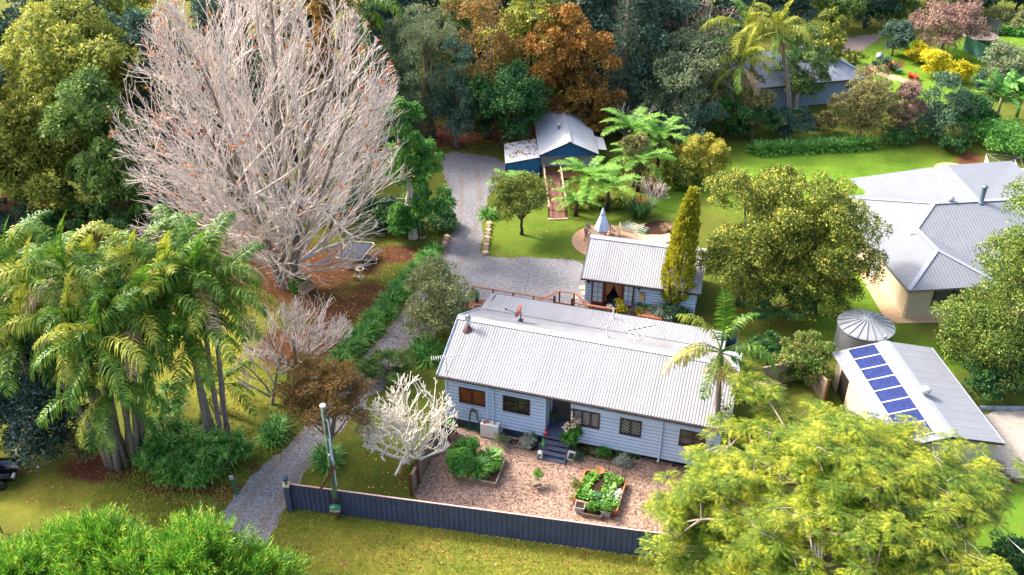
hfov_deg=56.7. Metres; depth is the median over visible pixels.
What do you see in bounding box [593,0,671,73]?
leafy tree
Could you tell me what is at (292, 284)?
shrub
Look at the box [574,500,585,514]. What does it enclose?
metal planter
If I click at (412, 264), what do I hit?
strappy clump
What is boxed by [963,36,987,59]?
green shade sail
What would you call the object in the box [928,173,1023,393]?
leafy tree
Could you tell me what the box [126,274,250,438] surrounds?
palm tree
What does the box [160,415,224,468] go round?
spiky shrub
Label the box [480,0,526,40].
leafy tree
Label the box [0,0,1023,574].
ground
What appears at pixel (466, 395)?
window
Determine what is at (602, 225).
closed umbrella
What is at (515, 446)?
timber edging
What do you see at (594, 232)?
patio table
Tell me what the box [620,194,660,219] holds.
bird of paradise
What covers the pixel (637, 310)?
golden shrub
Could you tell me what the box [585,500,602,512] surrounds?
leafy greens
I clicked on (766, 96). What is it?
leafy tree
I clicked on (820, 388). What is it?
paling fence
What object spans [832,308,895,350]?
water tank
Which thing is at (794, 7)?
leafy tree
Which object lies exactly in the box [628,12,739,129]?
leafy tree
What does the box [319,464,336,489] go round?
brown plank
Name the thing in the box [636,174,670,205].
bare shrub
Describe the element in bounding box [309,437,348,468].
strappy clump
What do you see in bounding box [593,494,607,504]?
kale plant
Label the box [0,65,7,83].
leafy tree
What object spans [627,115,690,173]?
tree fern
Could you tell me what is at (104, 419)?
palm tree
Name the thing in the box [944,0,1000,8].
leafy tree
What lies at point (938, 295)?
window
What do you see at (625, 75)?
conifer tree
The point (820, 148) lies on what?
strappy clump
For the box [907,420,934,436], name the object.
solar panel
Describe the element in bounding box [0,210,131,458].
palm tree
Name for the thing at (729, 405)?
climbing vine
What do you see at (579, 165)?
tree fern
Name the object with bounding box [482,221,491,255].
stone edging
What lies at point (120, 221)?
shrub
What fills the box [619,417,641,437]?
window
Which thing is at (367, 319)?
strappy clump
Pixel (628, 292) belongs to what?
french door
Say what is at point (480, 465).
grass clump
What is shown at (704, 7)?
leafy tree
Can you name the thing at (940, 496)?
feathery tree
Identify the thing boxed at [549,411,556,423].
blue pot
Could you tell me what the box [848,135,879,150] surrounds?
strappy clump
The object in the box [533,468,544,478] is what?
bushy plant
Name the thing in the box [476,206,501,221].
strappy clump
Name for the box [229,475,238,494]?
green marker post
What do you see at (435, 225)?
shrub
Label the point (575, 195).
tree fern
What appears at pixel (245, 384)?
bare tree
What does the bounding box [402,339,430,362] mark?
strappy clump
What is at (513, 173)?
tree fern
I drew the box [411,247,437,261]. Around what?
strappy clump
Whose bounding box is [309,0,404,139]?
palm tree
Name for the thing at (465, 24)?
leafy tree
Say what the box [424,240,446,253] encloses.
strappy clump
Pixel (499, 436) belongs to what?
lavender bush
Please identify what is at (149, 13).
leafy tree
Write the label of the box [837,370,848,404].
side door
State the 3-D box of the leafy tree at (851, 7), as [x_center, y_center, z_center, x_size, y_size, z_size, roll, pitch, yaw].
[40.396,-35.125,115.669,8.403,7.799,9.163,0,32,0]
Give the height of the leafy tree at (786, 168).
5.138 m
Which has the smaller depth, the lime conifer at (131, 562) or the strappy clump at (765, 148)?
the lime conifer at (131, 562)
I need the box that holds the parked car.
[0,457,21,490]
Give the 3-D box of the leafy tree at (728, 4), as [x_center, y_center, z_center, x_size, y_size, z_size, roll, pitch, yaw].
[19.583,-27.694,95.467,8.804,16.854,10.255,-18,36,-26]
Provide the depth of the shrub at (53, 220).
73.83 m
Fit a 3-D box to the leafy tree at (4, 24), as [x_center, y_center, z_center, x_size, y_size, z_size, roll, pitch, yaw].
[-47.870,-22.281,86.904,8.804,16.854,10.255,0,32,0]
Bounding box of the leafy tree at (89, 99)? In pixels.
[36,64,175,219]
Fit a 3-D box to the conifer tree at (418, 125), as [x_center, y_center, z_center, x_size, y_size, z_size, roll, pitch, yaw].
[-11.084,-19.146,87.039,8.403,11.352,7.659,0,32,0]
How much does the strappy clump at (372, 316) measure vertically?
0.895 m
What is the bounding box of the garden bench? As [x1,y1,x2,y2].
[297,277,317,299]
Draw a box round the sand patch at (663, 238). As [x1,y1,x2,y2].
[630,223,669,242]
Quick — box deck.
[461,285,615,312]
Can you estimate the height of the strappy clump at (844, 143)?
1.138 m
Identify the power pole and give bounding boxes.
[320,403,340,518]
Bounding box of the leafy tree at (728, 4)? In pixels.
[665,0,762,89]
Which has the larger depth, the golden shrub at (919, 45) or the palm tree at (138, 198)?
the golden shrub at (919, 45)
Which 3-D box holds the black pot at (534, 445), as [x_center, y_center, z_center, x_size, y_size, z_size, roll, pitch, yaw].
[1.167,8.691,52.965,0.648,0.703,0.632,0,32,0]
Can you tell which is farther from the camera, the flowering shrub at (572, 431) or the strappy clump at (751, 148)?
the strappy clump at (751, 148)
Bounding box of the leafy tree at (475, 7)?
[440,0,527,138]
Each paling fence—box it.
[408,463,418,496]
[415,417,442,483]
[743,356,804,389]
[802,366,829,401]
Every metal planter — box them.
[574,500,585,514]
[601,508,610,518]
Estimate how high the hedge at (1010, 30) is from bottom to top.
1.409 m
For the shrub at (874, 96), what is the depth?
87.47 m
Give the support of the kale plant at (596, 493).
on the raised vegetable bed at (597, 486)
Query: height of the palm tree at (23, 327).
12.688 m
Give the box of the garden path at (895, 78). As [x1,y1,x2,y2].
[867,64,913,82]
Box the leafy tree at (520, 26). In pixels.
[470,0,563,107]
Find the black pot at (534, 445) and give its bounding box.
[528,438,538,449]
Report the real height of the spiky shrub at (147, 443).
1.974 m
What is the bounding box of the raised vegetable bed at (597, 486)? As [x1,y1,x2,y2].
[573,469,626,516]
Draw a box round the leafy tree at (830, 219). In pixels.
[779,170,893,324]
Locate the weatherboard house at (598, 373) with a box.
[436,293,741,470]
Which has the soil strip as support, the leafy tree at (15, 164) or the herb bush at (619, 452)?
the herb bush at (619, 452)
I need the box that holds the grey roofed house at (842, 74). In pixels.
[725,46,871,108]
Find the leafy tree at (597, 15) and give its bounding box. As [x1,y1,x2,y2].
[529,0,623,93]
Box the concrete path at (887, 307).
[854,265,948,322]
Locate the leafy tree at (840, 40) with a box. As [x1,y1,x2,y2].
[811,6,852,67]
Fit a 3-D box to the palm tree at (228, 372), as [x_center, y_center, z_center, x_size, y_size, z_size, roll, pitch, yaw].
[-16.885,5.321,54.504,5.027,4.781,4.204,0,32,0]
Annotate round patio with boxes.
[572,225,641,255]
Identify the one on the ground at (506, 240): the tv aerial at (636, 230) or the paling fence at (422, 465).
the paling fence at (422, 465)
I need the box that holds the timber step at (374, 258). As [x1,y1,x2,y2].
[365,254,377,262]
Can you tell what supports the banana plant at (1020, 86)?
on the ground at (506, 240)
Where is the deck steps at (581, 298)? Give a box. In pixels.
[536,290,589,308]
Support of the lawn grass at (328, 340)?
on the ground at (506, 240)
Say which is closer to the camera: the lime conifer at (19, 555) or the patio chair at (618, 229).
the lime conifer at (19, 555)
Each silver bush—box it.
[613,453,632,467]
[646,301,680,321]
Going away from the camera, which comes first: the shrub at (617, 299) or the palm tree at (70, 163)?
the shrub at (617, 299)
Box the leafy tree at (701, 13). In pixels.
[655,0,748,88]
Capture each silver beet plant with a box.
[607,490,621,503]
[609,485,622,494]
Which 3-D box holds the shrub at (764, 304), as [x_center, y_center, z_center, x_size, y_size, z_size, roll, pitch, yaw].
[17.620,1.050,63.414,5.440,2.501,4.818,-20,37,-28]
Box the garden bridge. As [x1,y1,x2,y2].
[543,163,567,219]
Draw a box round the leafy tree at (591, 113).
[559,53,627,131]
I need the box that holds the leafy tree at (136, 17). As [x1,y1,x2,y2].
[113,7,214,173]
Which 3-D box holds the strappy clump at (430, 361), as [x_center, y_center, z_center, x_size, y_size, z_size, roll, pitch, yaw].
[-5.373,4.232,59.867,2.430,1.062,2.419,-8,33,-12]
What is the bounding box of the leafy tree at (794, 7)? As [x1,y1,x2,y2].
[755,0,818,28]
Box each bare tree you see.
[106,0,412,290]
[232,332,288,404]
[241,292,352,375]
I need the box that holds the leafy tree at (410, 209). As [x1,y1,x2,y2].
[378,95,457,239]
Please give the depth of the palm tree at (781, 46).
85.65 m
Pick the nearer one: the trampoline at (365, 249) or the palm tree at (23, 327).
the palm tree at (23, 327)
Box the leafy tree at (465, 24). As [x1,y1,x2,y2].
[423,0,496,82]
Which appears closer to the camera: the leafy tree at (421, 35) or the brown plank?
the brown plank
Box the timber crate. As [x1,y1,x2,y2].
[637,310,662,320]
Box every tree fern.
[485,168,529,196]
[550,155,622,196]
[552,187,601,216]
[576,164,641,211]
[600,106,666,171]
[606,141,677,191]
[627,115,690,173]
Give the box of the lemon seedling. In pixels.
[569,476,581,491]
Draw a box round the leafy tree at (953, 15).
[904,0,992,50]
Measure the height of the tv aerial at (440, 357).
3.113 m
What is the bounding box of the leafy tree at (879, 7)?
[843,0,901,27]
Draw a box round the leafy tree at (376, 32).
[345,0,432,97]
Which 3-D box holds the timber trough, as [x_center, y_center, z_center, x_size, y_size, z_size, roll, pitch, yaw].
[4.117,11.627,48.698,1.056,0.300,0.440,7,33,12]
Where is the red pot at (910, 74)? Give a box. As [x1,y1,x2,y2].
[908,72,914,78]
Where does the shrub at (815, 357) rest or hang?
on the ground at (506, 240)
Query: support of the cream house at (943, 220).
on the ground at (506, 240)
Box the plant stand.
[529,478,543,492]
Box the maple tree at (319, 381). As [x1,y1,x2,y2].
[270,351,377,460]
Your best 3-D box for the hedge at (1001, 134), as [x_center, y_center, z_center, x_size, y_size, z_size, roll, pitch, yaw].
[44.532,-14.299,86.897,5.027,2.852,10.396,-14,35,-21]
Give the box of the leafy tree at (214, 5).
[190,0,303,108]
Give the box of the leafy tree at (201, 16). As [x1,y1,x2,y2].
[182,0,223,51]
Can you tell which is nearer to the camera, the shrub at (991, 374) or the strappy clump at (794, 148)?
the shrub at (991, 374)
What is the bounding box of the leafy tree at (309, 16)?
[293,0,355,64]
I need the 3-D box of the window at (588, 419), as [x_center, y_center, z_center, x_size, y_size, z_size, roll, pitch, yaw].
[4.044,7.129,51.603,1.506,1.080,0.160,9,33,14]
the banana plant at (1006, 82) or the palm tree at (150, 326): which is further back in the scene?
the banana plant at (1006, 82)
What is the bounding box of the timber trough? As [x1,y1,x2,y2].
[581,507,601,519]
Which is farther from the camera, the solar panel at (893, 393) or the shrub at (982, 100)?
the shrub at (982, 100)
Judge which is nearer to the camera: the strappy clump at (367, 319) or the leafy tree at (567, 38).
the strappy clump at (367, 319)
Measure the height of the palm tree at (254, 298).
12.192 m
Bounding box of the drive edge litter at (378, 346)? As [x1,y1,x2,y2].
[216,150,584,548]
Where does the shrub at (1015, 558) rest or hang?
on the ground at (506, 240)
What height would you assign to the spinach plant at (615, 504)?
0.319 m
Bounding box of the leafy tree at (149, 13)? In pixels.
[123,6,197,114]
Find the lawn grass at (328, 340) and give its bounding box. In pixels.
[156,226,450,473]
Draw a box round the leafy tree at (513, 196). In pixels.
[485,170,555,234]
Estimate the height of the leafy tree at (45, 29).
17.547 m
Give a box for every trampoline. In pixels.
[335,241,374,268]
[962,16,1001,42]
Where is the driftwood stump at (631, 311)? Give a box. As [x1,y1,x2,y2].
[624,302,634,315]
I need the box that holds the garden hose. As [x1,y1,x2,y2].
[466,408,479,436]
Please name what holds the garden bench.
on the ground at (506, 240)
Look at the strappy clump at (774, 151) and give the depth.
86.49 m
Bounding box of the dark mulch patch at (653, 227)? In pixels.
[641,221,671,234]
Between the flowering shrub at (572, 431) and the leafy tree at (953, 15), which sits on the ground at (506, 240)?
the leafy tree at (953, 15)
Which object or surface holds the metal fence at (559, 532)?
on the ground at (506, 240)
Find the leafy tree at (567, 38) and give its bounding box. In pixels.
[524,2,621,117]
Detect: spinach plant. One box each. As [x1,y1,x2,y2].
[574,487,588,497]
[577,483,591,491]
[581,475,594,486]
[605,497,619,508]
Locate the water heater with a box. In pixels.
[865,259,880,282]
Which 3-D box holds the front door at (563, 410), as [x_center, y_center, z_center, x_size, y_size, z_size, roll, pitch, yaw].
[2.852,6.695,52.981,1.250,2.140,0.158,9,33,14]
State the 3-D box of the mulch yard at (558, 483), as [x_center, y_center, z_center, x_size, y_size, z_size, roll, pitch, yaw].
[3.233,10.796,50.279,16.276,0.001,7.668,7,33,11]
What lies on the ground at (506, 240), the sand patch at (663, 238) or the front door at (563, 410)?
the sand patch at (663, 238)
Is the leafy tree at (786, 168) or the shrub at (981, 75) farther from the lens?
the shrub at (981, 75)
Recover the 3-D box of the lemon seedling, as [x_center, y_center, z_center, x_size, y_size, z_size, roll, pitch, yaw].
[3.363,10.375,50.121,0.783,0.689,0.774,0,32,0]
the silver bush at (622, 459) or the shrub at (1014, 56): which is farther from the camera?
the shrub at (1014, 56)
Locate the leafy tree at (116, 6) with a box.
[41,0,181,87]
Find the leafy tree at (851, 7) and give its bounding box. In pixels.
[810,0,872,28]
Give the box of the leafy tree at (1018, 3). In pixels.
[1004,0,1023,11]
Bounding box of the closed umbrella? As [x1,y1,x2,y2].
[594,207,609,231]
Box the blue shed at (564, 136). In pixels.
[504,109,606,181]
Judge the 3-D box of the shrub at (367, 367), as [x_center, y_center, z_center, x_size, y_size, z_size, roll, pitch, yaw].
[-7.738,4.754,57.823,3.641,2.184,3.091,9,33,14]
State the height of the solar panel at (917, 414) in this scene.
0.385 m
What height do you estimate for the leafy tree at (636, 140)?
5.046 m
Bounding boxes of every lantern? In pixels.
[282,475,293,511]
[537,450,542,458]
[566,450,575,460]
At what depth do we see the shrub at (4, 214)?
73.02 m
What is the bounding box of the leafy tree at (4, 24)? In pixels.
[0,8,35,94]
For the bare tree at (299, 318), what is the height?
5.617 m
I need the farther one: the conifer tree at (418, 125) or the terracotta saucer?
the conifer tree at (418, 125)
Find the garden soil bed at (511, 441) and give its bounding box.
[503,438,536,450]
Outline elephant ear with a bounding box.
[672,181,697,190]
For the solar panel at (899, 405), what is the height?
0.385 m
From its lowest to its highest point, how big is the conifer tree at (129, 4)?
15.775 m
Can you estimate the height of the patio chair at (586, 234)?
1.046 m
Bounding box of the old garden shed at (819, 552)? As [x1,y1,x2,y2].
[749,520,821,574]
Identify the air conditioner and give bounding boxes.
[480,419,503,439]
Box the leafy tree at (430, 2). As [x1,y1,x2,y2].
[386,0,463,65]
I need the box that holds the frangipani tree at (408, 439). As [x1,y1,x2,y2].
[353,372,457,475]
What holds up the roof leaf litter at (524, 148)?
on the blue shed at (564, 136)
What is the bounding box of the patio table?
[588,229,606,235]
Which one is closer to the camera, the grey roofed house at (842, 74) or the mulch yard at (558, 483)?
the mulch yard at (558, 483)
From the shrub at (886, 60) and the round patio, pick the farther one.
the shrub at (886, 60)
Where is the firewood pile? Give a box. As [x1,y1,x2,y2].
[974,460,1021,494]
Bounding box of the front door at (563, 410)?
[552,400,570,422]
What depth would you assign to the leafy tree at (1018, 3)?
122.66 m
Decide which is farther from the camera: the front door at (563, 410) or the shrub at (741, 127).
the shrub at (741, 127)
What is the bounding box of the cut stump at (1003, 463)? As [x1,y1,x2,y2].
[993,460,1006,472]
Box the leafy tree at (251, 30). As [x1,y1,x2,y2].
[245,0,335,159]
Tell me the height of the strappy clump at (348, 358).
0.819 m
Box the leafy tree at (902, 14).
[876,0,921,22]
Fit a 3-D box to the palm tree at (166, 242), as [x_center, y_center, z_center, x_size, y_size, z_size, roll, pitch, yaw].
[-17.397,2.475,50.826,6.879,13.527,5.843,5,33,8]
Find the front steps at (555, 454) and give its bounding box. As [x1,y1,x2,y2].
[537,433,569,464]
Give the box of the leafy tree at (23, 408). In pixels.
[0,313,94,473]
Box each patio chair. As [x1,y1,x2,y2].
[584,227,592,237]
[586,221,594,230]
[611,223,621,236]
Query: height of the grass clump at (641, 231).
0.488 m
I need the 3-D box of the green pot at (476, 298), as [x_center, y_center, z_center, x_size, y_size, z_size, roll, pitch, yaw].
[-2.503,0.539,63.908,0.660,0.890,0.599,-18,37,-26]
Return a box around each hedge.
[354,210,458,232]
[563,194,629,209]
[880,125,940,147]
[947,107,1023,158]
[1000,25,1023,36]
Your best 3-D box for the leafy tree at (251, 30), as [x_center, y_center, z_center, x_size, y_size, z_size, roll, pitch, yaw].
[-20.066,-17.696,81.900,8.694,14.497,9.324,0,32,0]
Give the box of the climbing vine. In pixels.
[709,391,742,448]
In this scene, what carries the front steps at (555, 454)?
on the mulch yard at (558, 483)
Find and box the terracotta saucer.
[594,466,604,473]
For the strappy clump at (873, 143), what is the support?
on the ground at (506, 240)
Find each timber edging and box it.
[508,444,529,449]
[583,457,616,464]
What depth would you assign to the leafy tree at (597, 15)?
90.27 m
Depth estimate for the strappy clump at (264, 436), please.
53.55 m
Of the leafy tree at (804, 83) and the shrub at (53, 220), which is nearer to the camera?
the shrub at (53, 220)
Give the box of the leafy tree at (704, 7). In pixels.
[665,0,722,28]
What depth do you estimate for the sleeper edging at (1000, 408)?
55.83 m
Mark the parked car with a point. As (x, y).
(8, 471)
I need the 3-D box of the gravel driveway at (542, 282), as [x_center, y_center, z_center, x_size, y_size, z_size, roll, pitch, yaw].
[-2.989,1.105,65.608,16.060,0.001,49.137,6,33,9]
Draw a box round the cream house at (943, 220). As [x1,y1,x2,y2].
[835,161,1023,317]
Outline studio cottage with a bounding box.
[581,234,706,317]
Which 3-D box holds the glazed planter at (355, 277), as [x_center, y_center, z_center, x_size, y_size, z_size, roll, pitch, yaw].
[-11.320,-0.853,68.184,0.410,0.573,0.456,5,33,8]
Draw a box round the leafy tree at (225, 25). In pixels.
[208,7,287,65]
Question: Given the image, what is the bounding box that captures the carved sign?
[638,292,644,301]
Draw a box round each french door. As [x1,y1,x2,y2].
[591,282,604,305]
[622,286,634,307]
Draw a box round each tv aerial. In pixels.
[431,354,460,400]
[619,319,657,340]
[624,224,646,238]
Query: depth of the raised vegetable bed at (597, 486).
50.10 m
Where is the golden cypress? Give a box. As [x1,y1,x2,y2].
[659,185,701,305]
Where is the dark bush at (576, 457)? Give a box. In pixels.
[570,451,582,460]
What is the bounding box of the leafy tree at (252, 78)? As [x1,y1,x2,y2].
[157,28,283,184]
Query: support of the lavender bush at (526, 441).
on the garden soil bed at (511, 441)
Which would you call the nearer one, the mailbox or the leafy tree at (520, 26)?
the mailbox
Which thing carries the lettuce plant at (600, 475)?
on the raised vegetable bed at (597, 486)
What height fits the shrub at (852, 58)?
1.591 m
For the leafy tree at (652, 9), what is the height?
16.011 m
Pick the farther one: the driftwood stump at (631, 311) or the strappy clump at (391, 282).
the strappy clump at (391, 282)
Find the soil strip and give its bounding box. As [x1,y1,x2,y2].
[575,444,633,459]
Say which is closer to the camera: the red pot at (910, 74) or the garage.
the garage
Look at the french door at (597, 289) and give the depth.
64.72 m
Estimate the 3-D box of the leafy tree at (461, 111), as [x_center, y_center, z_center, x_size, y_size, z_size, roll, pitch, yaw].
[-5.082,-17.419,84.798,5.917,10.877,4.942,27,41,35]
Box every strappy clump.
[251,420,289,450]
[255,409,296,437]
[304,448,346,481]
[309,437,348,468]
[324,346,352,363]
[327,338,361,359]
[332,351,355,370]
[339,334,366,349]
[341,334,372,356]
[344,322,377,344]
[354,315,380,332]
[359,306,391,322]
[359,318,388,340]
[370,298,395,313]
[372,286,404,305]
[372,302,399,321]
[382,278,407,296]
[391,267,418,286]
[391,282,414,300]
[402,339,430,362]
[405,259,420,271]
[408,331,439,353]
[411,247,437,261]
[414,345,441,370]
[418,248,443,264]
[419,336,445,358]
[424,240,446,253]
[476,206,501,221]
[741,138,772,157]
[750,139,777,157]
[759,138,788,157]
[768,139,793,156]
[775,137,804,154]
[781,136,807,156]
[791,138,815,156]
[796,137,821,154]
[802,134,830,152]
[811,135,839,154]
[820,136,848,153]
[826,136,854,152]
[833,133,860,151]
[838,134,868,152]
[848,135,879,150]
[855,133,880,152]
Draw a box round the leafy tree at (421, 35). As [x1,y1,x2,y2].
[385,2,475,138]
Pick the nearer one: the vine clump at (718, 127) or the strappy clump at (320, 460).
the strappy clump at (320, 460)
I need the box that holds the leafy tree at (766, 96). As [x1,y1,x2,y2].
[695,68,776,133]
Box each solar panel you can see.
[847,344,880,359]
[853,354,887,369]
[860,364,894,380]
[867,375,901,391]
[874,385,909,402]
[880,397,917,414]
[888,408,925,424]
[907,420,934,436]
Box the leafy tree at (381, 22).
[363,1,417,31]
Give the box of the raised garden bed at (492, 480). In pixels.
[458,453,505,487]
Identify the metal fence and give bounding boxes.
[290,483,723,565]
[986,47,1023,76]
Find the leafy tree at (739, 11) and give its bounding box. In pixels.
[719,0,761,22]
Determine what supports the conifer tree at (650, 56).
on the ground at (506, 240)
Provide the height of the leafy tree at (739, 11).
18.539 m
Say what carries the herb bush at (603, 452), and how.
on the soil strip
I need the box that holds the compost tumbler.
[441,418,457,441]
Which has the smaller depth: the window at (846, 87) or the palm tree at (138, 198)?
the palm tree at (138, 198)
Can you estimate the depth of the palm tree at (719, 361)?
46.57 m
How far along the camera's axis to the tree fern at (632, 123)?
81.19 m
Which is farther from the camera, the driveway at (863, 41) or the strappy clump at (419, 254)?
the driveway at (863, 41)
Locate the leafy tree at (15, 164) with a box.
[0,85,75,215]
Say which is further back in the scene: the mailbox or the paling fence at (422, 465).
the paling fence at (422, 465)
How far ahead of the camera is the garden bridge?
78.43 m
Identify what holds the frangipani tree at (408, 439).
on the ground at (506, 240)
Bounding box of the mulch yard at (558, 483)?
[414,427,728,564]
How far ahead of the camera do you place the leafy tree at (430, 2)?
98.26 m
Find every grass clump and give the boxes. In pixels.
[466,451,494,481]
[616,220,636,230]
[636,227,646,233]
[659,222,672,230]
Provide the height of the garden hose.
2.071 m
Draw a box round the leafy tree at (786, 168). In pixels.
[749,162,812,207]
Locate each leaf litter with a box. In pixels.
[4,127,923,568]
[504,138,537,160]
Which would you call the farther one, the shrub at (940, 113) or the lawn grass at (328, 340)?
the shrub at (940, 113)
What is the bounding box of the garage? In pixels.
[832,340,1005,476]
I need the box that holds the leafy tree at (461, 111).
[427,34,484,149]
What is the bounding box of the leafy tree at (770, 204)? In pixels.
[695,166,817,307]
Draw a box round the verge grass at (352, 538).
[85,448,747,574]
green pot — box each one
[471,289,479,301]
[895,68,902,73]
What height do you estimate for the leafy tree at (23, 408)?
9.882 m
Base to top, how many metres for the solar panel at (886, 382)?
0.385 m
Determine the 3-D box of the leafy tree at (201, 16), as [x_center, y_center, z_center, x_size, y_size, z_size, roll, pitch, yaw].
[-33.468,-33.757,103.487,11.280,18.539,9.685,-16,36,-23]
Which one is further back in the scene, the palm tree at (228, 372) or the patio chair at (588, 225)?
the patio chair at (588, 225)
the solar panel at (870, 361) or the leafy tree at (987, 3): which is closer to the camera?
the solar panel at (870, 361)
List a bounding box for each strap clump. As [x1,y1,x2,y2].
[474,444,503,464]
[569,444,586,459]
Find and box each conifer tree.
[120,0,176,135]
[359,18,436,146]
[595,0,652,137]
[622,19,673,134]
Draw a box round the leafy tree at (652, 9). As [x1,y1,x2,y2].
[599,0,701,100]
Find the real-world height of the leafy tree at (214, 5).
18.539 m
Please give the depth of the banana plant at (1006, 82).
92.38 m
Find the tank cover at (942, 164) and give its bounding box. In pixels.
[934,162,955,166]
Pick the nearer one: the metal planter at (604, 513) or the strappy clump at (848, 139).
the metal planter at (604, 513)
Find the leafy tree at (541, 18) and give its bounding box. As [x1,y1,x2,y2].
[521,0,578,61]
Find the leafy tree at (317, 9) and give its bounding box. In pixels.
[283,0,362,140]
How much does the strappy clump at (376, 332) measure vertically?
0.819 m
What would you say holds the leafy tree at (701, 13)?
on the ground at (506, 240)
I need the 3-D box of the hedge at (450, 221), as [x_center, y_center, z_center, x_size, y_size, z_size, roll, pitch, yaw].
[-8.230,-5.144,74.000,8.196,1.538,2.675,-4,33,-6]
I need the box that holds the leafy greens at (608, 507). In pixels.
[599,501,613,512]
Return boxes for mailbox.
[330,504,340,520]
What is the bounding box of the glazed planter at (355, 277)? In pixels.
[351,272,357,279]
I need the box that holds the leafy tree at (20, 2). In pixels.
[6,0,44,47]
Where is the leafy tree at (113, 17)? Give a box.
[32,0,130,104]
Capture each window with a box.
[459,386,484,406]
[503,395,529,415]
[573,408,599,429]
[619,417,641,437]
[678,429,705,447]
[844,82,854,89]
[930,289,974,307]
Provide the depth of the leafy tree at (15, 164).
72.73 m
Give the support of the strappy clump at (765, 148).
on the ground at (506, 240)
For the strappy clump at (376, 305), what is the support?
on the ground at (506, 240)
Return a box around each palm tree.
[0,209,125,452]
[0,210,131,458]
[0,233,129,467]
[0,263,144,469]
[0,283,108,468]
[31,231,124,441]
[32,286,162,471]
[35,328,168,454]
[41,250,171,464]
[64,117,132,217]
[68,216,181,462]
[70,251,213,454]
[103,230,241,441]
[104,243,230,442]
[107,203,235,429]
[115,182,165,220]
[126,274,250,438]
[135,211,268,438]
[160,238,280,436]
[172,346,259,426]
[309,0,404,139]
[660,288,779,414]
[700,0,790,127]
[708,26,780,137]
[741,0,813,124]
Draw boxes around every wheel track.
[229,167,463,536]
[252,166,481,542]
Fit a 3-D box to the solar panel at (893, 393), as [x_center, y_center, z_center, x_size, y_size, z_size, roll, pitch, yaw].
[21.153,5.946,52.834,1.631,0.385,0.980,-2,32,-4]
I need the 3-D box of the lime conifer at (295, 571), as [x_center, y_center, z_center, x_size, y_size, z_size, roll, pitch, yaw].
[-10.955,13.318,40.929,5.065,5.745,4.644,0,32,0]
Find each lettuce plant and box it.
[586,469,599,480]
[595,468,607,477]
[599,488,612,498]
[602,481,617,491]
[609,474,624,486]
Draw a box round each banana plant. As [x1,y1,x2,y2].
[976,69,1023,117]
[1001,69,1023,118]
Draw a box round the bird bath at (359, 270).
[355,266,364,279]
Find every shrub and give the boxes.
[0,197,38,241]
[9,179,85,224]
[36,199,110,242]
[57,428,100,462]
[104,203,163,234]
[125,433,175,468]
[131,166,191,209]
[132,435,196,486]
[144,395,192,451]
[156,378,190,417]
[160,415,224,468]
[161,458,216,493]
[185,428,247,483]
[215,425,258,460]
[287,274,310,294]
[313,181,384,224]
[354,347,418,382]
[365,194,404,232]
[400,254,476,341]
[429,208,456,231]
[445,446,476,478]
[449,435,480,455]
[559,417,584,451]
[598,66,678,136]
[613,297,623,309]
[616,302,627,312]
[633,306,643,315]
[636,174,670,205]
[652,99,730,145]
[659,156,698,186]
[659,303,692,322]
[666,132,732,178]
[720,99,782,138]
[738,279,825,323]
[746,328,791,362]
[766,105,817,137]
[772,328,839,386]
[811,110,841,130]
[827,63,905,136]
[843,50,868,63]
[871,56,899,71]
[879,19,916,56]
[880,77,927,134]
[903,40,930,64]
[905,70,978,136]
[918,47,955,74]
[933,319,967,353]
[935,58,979,81]
[936,134,971,152]
[951,87,1001,133]
[960,339,1023,402]
[968,71,1014,95]
[974,37,1023,77]
[981,529,1023,574]
[987,6,1023,28]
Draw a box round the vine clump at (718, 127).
[708,93,738,136]
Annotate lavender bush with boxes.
[491,431,509,447]
[517,432,534,449]
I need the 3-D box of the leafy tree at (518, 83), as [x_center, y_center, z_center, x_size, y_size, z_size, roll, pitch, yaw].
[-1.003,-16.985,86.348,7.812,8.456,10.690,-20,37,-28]
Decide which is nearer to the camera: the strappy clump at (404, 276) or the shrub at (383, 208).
the strappy clump at (404, 276)
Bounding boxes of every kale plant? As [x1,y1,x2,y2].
[581,489,595,500]
[589,490,604,501]
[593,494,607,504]
[603,472,616,481]
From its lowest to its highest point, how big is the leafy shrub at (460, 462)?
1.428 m
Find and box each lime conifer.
[0,501,150,574]
[0,523,83,574]
[69,521,179,574]
[138,501,253,574]
[184,531,299,574]
[234,528,315,574]
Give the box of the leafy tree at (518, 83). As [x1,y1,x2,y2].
[447,58,552,146]
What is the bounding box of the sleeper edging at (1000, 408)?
[979,405,1023,410]
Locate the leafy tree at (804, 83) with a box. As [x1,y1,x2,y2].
[770,22,836,109]
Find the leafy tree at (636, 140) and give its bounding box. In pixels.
[618,132,652,186]
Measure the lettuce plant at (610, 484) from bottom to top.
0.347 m
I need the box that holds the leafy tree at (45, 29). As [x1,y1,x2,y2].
[0,0,158,178]
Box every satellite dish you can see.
[505,304,523,321]
[875,52,883,73]
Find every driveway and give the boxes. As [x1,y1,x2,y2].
[215,151,584,545]
[833,34,882,53]
[984,411,1023,477]
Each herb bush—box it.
[487,460,502,471]
[595,446,612,458]
[613,449,640,456]
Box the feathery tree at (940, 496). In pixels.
[635,360,1023,574]
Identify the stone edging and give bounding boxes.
[440,234,449,248]
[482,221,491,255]
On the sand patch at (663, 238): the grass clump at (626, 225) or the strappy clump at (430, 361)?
the grass clump at (626, 225)
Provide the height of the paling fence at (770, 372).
1.695 m

